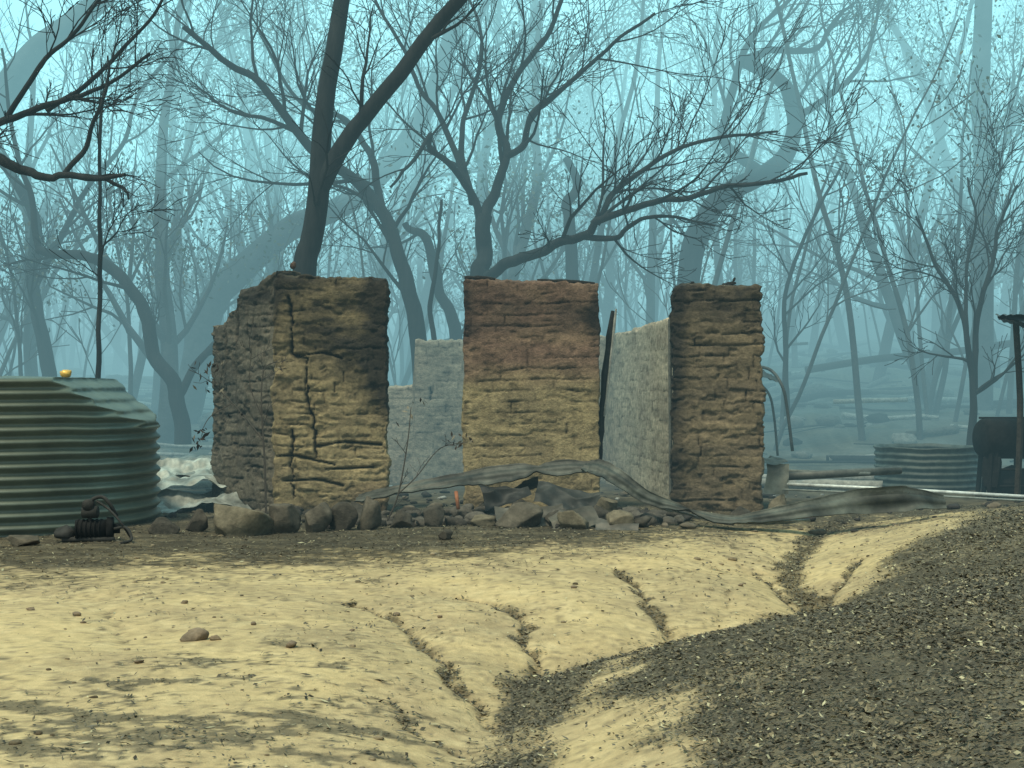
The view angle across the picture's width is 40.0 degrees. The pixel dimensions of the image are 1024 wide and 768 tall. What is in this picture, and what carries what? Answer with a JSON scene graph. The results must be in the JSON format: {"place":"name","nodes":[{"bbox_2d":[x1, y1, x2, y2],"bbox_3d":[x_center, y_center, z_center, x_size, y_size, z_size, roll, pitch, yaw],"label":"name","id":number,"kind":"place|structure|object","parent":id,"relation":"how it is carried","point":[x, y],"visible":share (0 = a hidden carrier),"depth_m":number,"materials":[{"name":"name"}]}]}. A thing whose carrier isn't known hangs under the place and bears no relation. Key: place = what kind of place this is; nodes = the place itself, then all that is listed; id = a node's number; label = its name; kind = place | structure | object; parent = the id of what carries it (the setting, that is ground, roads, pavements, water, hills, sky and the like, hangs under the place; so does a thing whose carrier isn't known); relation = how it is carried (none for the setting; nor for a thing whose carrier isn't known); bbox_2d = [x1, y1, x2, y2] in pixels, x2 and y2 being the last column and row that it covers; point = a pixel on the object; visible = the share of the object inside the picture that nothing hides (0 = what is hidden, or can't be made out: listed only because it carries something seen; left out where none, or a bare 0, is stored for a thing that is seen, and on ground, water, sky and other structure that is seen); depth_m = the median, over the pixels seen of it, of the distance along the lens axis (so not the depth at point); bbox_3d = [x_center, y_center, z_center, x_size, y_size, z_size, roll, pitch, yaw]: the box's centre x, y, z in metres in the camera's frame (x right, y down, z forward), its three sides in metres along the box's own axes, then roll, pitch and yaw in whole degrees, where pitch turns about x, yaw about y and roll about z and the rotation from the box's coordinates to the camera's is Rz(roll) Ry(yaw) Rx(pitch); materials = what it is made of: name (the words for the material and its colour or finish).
{"place":"outdoors","nodes":[
{"label":"outdoors","id":0,"kind":"place"},
{"bbox_2d":[0,299,1023,767],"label":"ground","id":1,"kind":"structure","parent":0,"point":[28,653],"depth_m":7.34,"materials":[{"name":"soil"}]},
{"bbox_2d":[6,535,39,546],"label":"boulder","id":2,"kind":"object","parent":1,"relation":"on","point":[19,540],"visible":0.98,"depth_m":11.03,"materials":[{"name":"grey stone"}]},
{"bbox_2d":[0,0,152,117],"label":"burnt eucalyptus","id":3,"kind":"object","parent":1,"relation":"on","point":[31,53],"visible":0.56,"depth_m":24.84,"materials":[{"name":"grey plant"}]},
{"bbox_2d":[0,370,160,537],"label":"corrugated water tank","id":4,"kind":"object","parent":1,"relation":"on","point":[69,445],"visible":0.95,"depth_m":12.17,"materials":[{"name":"green metal"}]},
{"bbox_2d":[0,0,182,198],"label":"burnt eucalyptus","id":5,"kind":"object","parent":1,"relation":"on","point":[7,162],"visible":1,"depth_m":15.11,"materials":[{"name":"black plant"}]},
{"bbox_2d":[54,495,132,543],"bbox_3d":[-3.351,1.085,11.374,0.687,0.379,0.303,0,0,16],"label":"water pump","id":6,"kind":"object","parent":1,"relation":"on","point":[89,529],"visible":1,"depth_m":11.31,"materials":[{"name":"metal"}]},
{"bbox_2d":[48,0,186,377],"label":"burnt sapling","id":7,"kind":"object","parent":1,"relation":"on","point":[101,245],"visible":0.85,"depth_m":15.88,"materials":[{"name":"black plant"}]},
{"bbox_2d":[0,0,263,444],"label":"burnt eucalyptus","id":8,"kind":"object","parent":1,"relation":"on","point":[177,387],"visible":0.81,"depth_m":20.94,"materials":[{"name":"grey plant"}]},
{"bbox_2d":[0,0,305,376],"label":"burnt eucalyptus","id":9,"kind":"object","parent":1,"relation":"on","point":[45,353],"visible":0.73,"depth_m":22.97,"materials":[{"name":"grey plant"}]},
{"bbox_2d":[148,517,179,533],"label":"boulder","id":10,"kind":"object","parent":1,"relation":"on","point":[162,525],"visible":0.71,"depth_m":12.00,"materials":[{"name":"grey stone"}]},
{"bbox_2d":[185,509,207,531],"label":"boulder","id":11,"kind":"object","parent":1,"relation":"on","point":[198,522],"visible":0.82,"depth_m":12.20,"materials":[{"name":"grey stone"}]},
{"bbox_2d":[157,454,250,512],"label":"crumpled roofing sheets","id":12,"kind":"object","parent":1,"relation":"on","point":[190,470],"visible":0.67,"depth_m":14.85,"materials":[{"name":"metal"}]},
{"bbox_2d":[189,318,287,513],"bbox_3d":[-2.597,0.320,13.281,0.925,1.881,0.545,0,0,21],"label":"scorched sapling","id":13,"kind":"object","parent":1,"relation":"on","point":[241,414],"visible":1,"depth_m":13.22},
{"bbox_2d":[213,503,273,536],"bbox_3d":[-2.307,1.217,12.129,0.536,0.374,0.415,0,0,0],"label":"boulder","id":14,"kind":"object","parent":1,"relation":"on","point":[234,521],"visible":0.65,"depth_m":11.99,"materials":[{"name":"grey stone"}]},
{"bbox_2d":[210,270,300,509],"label":"side wall","id":15,"kind":"structure","parent":1,"relation":"on","point":[237,462],"depth_m":14.51,"materials":[{"name":"stone"}]},
{"bbox_2d":[100,0,462,375],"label":"burnt eucalyptus","id":16,"kind":"object","parent":1,"relation":"on","point":[405,285],"visible":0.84,"depth_m":19.83,"materials":[{"name":"black plant"}]},
{"bbox_2d":[269,503,300,533],"bbox_3d":[-1.990,1.216,12.268,0.212,0.361,0.248,0,0,34],"label":"boulder","id":17,"kind":"object","parent":1,"relation":"on","point":[286,517],"visible":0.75,"depth_m":12.19,"materials":[{"name":"grey stone"}]},
{"bbox_2d":[305,501,331,531],"bbox_3d":[-1.723,1.207,12.398,0.238,0.340,0.206,0,0,-28],"label":"boulder","id":18,"kind":"object","parent":1,"relation":"on","point":[318,518],"visible":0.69,"depth_m":12.32,"materials":[{"name":"grey stone"}]},
{"bbox_2d":[270,273,391,511],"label":"front wall","id":19,"kind":"structure","parent":1,"relation":"on","point":[329,395],"depth_m":14.03,"materials":[{"name":"stone"}]},
{"bbox_2d":[179,0,493,423],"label":"burnt eucalyptus","id":20,"kind":"object","parent":1,"relation":"on","point":[198,338],"visible":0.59,"depth_m":26.82,"materials":[{"name":"grey plant"}]},
{"bbox_2d":[329,501,357,530],"bbox_3d":[-1.496,1.194,12.463,0.278,0.308,0.152,0,0,0],"label":"boulder","id":21,"kind":"object","parent":1,"relation":"on","point":[344,515],"visible":0.75,"depth_m":12.41,"materials":[{"name":"grey stone"}]},
{"bbox_2d":[357,496,381,529],"bbox_3d":[-1.270,1.178,12.547,0.185,0.364,0.232,0,0,43],"label":"boulder","id":22,"kind":"object","parent":1,"relation":"on","point":[370,518],"visible":0.8,"depth_m":12.47,"materials":[{"name":"grey stone"}]},
{"bbox_2d":[292,0,484,275],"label":"burnt eucalyptus","id":23,"kind":"object","parent":1,"relation":"on","point":[326,161],"visible":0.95,"depth_m":16.47,"materials":[{"name":"black plant"}]},
{"bbox_2d":[336,198,465,339],"bbox_3d":[-1.076,-0.704,21.570,2.071,3.888,3.617,0,0,-29],"label":"burnt sapling","id":24,"kind":"object","parent":1,"relation":"on","point":[436,273],"visible":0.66,"depth_m":21.91,"materials":[{"name":"grey plant"}]},
{"bbox_2d":[390,510,411,527],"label":"boulder","id":25,"kind":"object","parent":1,"relation":"on","point":[402,519],"visible":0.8,"depth_m":12.71,"materials":[{"name":"grey stone"}]},
{"bbox_2d":[386,398,472,520],"bbox_3d":[-0.788,0.709,13.098,0.782,1.174,0.380,0,0,24],"label":"scorched sapling","id":26,"kind":"object","parent":1,"relation":"on","point":[459,443],"visible":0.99,"depth_m":13.10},
{"bbox_2d":[423,505,444,526],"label":"boulder","id":27,"kind":"object","parent":1,"relation":"on","point":[434,515],"visible":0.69,"depth_m":12.79,"materials":[{"name":"grey stone"}]},
{"bbox_2d":[438,529,452,539],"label":"boulder","id":28,"kind":"object","parent":1,"relation":"on","point":[445,534],"visible":0.94,"depth_m":11.60,"materials":[{"name":"grey stone"}]},
{"bbox_2d":[454,491,459,508],"bbox_3d":[-0.514,1.088,13.175,0.036,0.172,0.089,0,0,-25],"label":"clay pipe","id":29,"kind":"object","parent":1,"relation":"on","point":[457,500],"visible":1,"depth_m":13.16,"materials":[{"name":"orange ceramic"}]},
{"bbox_2d":[451,511,468,518],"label":"boulder","id":30,"kind":"object","parent":1,"relation":"on","point":[462,513],"visible":0.36,"depth_m":13.18,"materials":[{"name":"grey stone"}]},
{"bbox_2d":[470,514,496,526],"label":"boulder","id":31,"kind":"object","parent":1,"relation":"on","point":[482,520],"visible":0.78,"depth_m":12.87,"materials":[{"name":"grey stone"}]},
{"bbox_2d":[387,335,605,482],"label":"wall","id":32,"kind":"structure","parent":1,"relation":"on","point":[438,380],"depth_m":18.52,"materials":[{"name":"stone"}]},
{"bbox_2d":[3,336,1015,488],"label":"scattered stones","id":33,"kind":"object","parent":1,"relation":"on","point":[835,420],"visible":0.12,"depth_m":26.83,"materials":[{"name":"grey stone"}]},
{"bbox_2d":[0,0,1023,450],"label":"distant burnt forest","id":34,"kind":"object","parent":1,"relation":"on","point":[894,302],"visible":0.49,"depth_m":29.74,"materials":[{"name":"grey plant"}]},
{"bbox_2d":[0,0,1023,328],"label":"scorched foliage","id":35,"kind":"object","parent":34,"relation":"attached to","point":[44,158],"visible":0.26,"depth_m":33.69,"materials":[{"name":"black plant"}]},
{"bbox_2d":[0,504,1023,767],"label":"charred twig litter","id":36,"kind":"object","parent":1,"relation":"on","point":[350,606],"visible":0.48,"depth_m":9.76,"materials":[{"name":"black wood"}]},
{"bbox_2d":[3,513,1022,767],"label":"pebbles","id":37,"kind":"object","parent":1,"relation":"on","point":[197,633],"visible":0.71,"depth_m":6.94,"materials":[{"name":"stone"}]},
{"bbox_2d":[2,338,1023,490],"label":"fallen logs","id":38,"kind":"object","parent":1,"relation":"on","point":[834,363],"visible":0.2,"depth_m":26.93,"materials":[{"name":"grey wood"}]},
{"bbox_2d":[495,502,542,527],"bbox_3d":[0.063,1.194,12.775,0.444,0.243,0.308,0,0,0],"label":"boulder","id":39,"kind":"object","parent":1,"relation":"on","point":[522,514],"visible":0.94,"depth_m":12.70,"materials":[{"name":"grey stone"}]},
{"bbox_2d":[461,278,600,508],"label":"front wall","id":40,"kind":"structure","parent":1,"relation":"on","point":[531,381],"depth_m":14.23,"materials":[{"name":"stone"}]},
{"bbox_2d":[598,309,616,459],"bbox_3d":[0.977,0.018,14.482,0.228,1.584,0.116,0,0,-37],"label":"charred door post","id":41,"kind":"object","parent":40,"relation":"attached to","point":[606,368],"visible":0.9,"depth_m":14.46,"materials":[{"name":"black wood"}]},
{"bbox_2d":[544,510,558,525],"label":"boulder","id":42,"kind":"object","parent":1,"relation":"on","point":[550,514],"visible":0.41,"depth_m":12.84,"materials":[{"name":"grey stone"}]},
{"bbox_2d":[478,476,638,530],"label":"burnt iron sheets","id":43,"kind":"object","parent":1,"relation":"on","point":[553,497],"visible":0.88,"depth_m":13.49,"materials":[{"name":"metal"}]},
{"bbox_2d":[561,156,582,279],"bbox_3d":[0.979,-1.216,22.991,0.358,5.011,0.269,0,0,0],"label":"burnt eucalyptus","id":44,"kind":"object","parent":1,"relation":"on","point":[571,258],"visible":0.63,"depth_m":22.91,"materials":[{"name":"grey plant"}]},
{"bbox_2d":[557,510,588,528],"bbox_3d":[0.569,1.235,12.605,0.274,0.224,0.220,0,0,24],"label":"boulder","id":45,"kind":"object","parent":1,"relation":"on","point":[570,519],"visible":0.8,"depth_m":12.52,"materials":[{"name":"grey stone"}]},
{"bbox_2d":[165,482,1007,534],"bbox_3d":[0.498,1.215,16.295,12.702,0.337,7.468,0,0,0],"label":"rubble","id":46,"kind":"object","parent":1,"relation":"on","point":[659,517],"visible":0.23,"depth_m":13.46,"materials":[{"name":"grey stone"}]},
{"bbox_2d":[174,504,1023,767],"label":"leaf litter","id":47,"kind":"object","parent":1,"relation":"on","point":[890,597],"visible":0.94,"depth_m":5.45,"materials":[{"name":"brown plant"}]},
{"bbox_2d":[593,505,609,519],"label":"boulder","id":48,"kind":"object","parent":1,"relation":"on","point":[601,512],"visible":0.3,"depth_m":12.94,"materials":[{"name":"grey stone"}]},
{"bbox_2d":[330,0,882,308],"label":"burnt eucalyptus","id":49,"kind":"object","parent":1,"relation":"on","point":[481,264],"visible":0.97,"depth_m":18.13,"materials":[{"name":"black plant"}]},
{"bbox_2d":[596,497,617,511],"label":"boulder","id":50,"kind":"object","parent":1,"relation":"on","point":[608,504],"visible":0.45,"depth_m":13.39,"materials":[{"name":"grey stone"}]},
{"bbox_2d":[606,510,633,524],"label":"boulder","id":51,"kind":"object","parent":1,"relation":"on","point":[613,517],"visible":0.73,"depth_m":12.50,"materials":[{"name":"beige stone"}]},
{"bbox_2d":[605,317,673,499],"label":"side wall","id":52,"kind":"structure","parent":1,"relation":"on","point":[636,436],"depth_m":16.39,"materials":[{"name":"stone"}]},
{"bbox_2d":[634,515,651,527],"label":"boulder","id":53,"kind":"object","parent":1,"relation":"on","point":[643,521],"visible":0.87,"depth_m":12.57,"materials":[{"name":"grey stone"}]},
{"bbox_2d":[354,459,946,524],"bbox_3d":[1.216,0.990,12.983,5.525,0.579,0.532,0,0,6],"label":"bent steel flashing","id":54,"kind":"object","parent":1,"relation":"on","point":[881,499],"visible":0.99,"depth_m":12.86,"materials":[{"name":"grey metal"}]},
{"bbox_2d":[669,283,766,511],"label":"front wall","id":55,"kind":"structure","parent":1,"relation":"on","point":[719,393],"depth_m":14.25,"materials":[{"name":"stone"}]},
{"bbox_2d":[290,261,735,284],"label":"charred roof remnants","id":56,"kind":"object","parent":55,"relation":"on","point":[293,265],"visible":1,"depth_m":14.34,"materials":[{"name":"black wood"}]},
{"bbox_2d":[668,319,672,493],"bbox_3d":[1.660,0.243,14.750,0.035,1.845,0.035,0,0,-45],"label":"door frame","id":57,"kind":"object","parent":55,"relation":"attached to","point":[669,396],"visible":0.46,"depth_m":14.74,"materials":[{"name":"wood"}]},
{"bbox_2d":[730,506,750,515],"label":"boulder","id":58,"kind":"object","parent":1,"relation":"on","point":[739,510],"visible":0.65,"depth_m":13.81,"materials":[{"name":"grey stone"}]},
{"bbox_2d":[764,455,788,493],"bbox_3d":[2.773,0.962,14.930,0.285,0.390,0.385,0,0,-6],"label":"crumpled metal box","id":59,"kind":"object","parent":1,"relation":"on","point":[777,479],"visible":0.87,"depth_m":14.81,"materials":[{"name":"metal"}]},
{"bbox_2d":[761,365,793,455],"bbox_3d":[3.174,0.325,17.340,0.471,1.148,0.745,0,0,0],"label":"collapsed metal frame","id":60,"kind":"object","parent":1,"relation":"on","point":[775,377],"visible":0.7,"depth_m":17.19,"materials":[{"name":"metal"}]},
{"bbox_2d":[768,494,786,507],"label":"boulder","id":61,"kind":"object","parent":1,"relation":"on","point":[780,499],"visible":0.39,"depth_m":13.80,"materials":[{"name":"grey stone"}]},
{"bbox_2d":[620,0,953,284],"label":"burnt eucalyptus","id":62,"kind":"object","parent":1,"relation":"on","point":[691,255],"visible":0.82,"depth_m":23.91,"materials":[{"name":"grey plant"}]},
{"bbox_2d":[740,55,919,416],"bbox_3d":[4.932,-2.397,22.279,2.868,5.812,2.637,0,0,0],"label":"burnt eucalyptus","id":63,"kind":"object","parent":1,"relation":"on","point":[784,357],"visible":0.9,"depth_m":21.98,"materials":[{"name":"grey plant"}]},
{"bbox_2d":[782,466,1023,501],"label":"steel poles","id":64,"kind":"object","parent":1,"relation":"on","point":[794,474],"visible":0.69,"depth_m":15.20,"materials":[{"name":"silver metal"}]},
{"bbox_2d":[822,65,1023,444],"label":"burnt eucalyptus","id":65,"kind":"object","parent":1,"relation":"on","point":[971,359],"visible":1,"depth_m":18.47,"materials":[{"name":"black plant"}]},
{"bbox_2d":[873,443,981,490],"bbox_3d":[5.139,1.044,17.392,1.288,0.581,1.291,0,0,0],"label":"cut down corrugated tank","id":66,"kind":"object","parent":1,"relation":"on","point":[936,466],"visible":0.77,"depth_m":16.85,"materials":[{"name":"metal"}]},
{"bbox_2d":[971,0,1023,410],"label":"tall eucalyptus","id":67,"kind":"object","parent":1,"relation":"on","point":[983,20],"visible":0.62,"depth_m":25.84,"materials":[{"name":"grey plant"}]},
{"bbox_2d":[972,417,1023,500],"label":"drum barbecue","id":68,"kind":"object","parent":1,"relation":"on","point":[994,440],"visible":0.73,"depth_m":15.87,"materials":[{"name":"metal"}]},
{"bbox_2d":[995,314,1023,502],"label":"tin shelter","id":69,"kind":"object","parent":1,"relation":"on","point":[1016,320],"visible":0.99,"depth_m":15.48,"materials":[{"name":"metal"}]},
{"bbox_2d":[0,0,1023,355],"label":"sky","id":70,"kind":"structure","parent":0,"point":[16,8],"materials":[{"name":"blue"}]}
]}

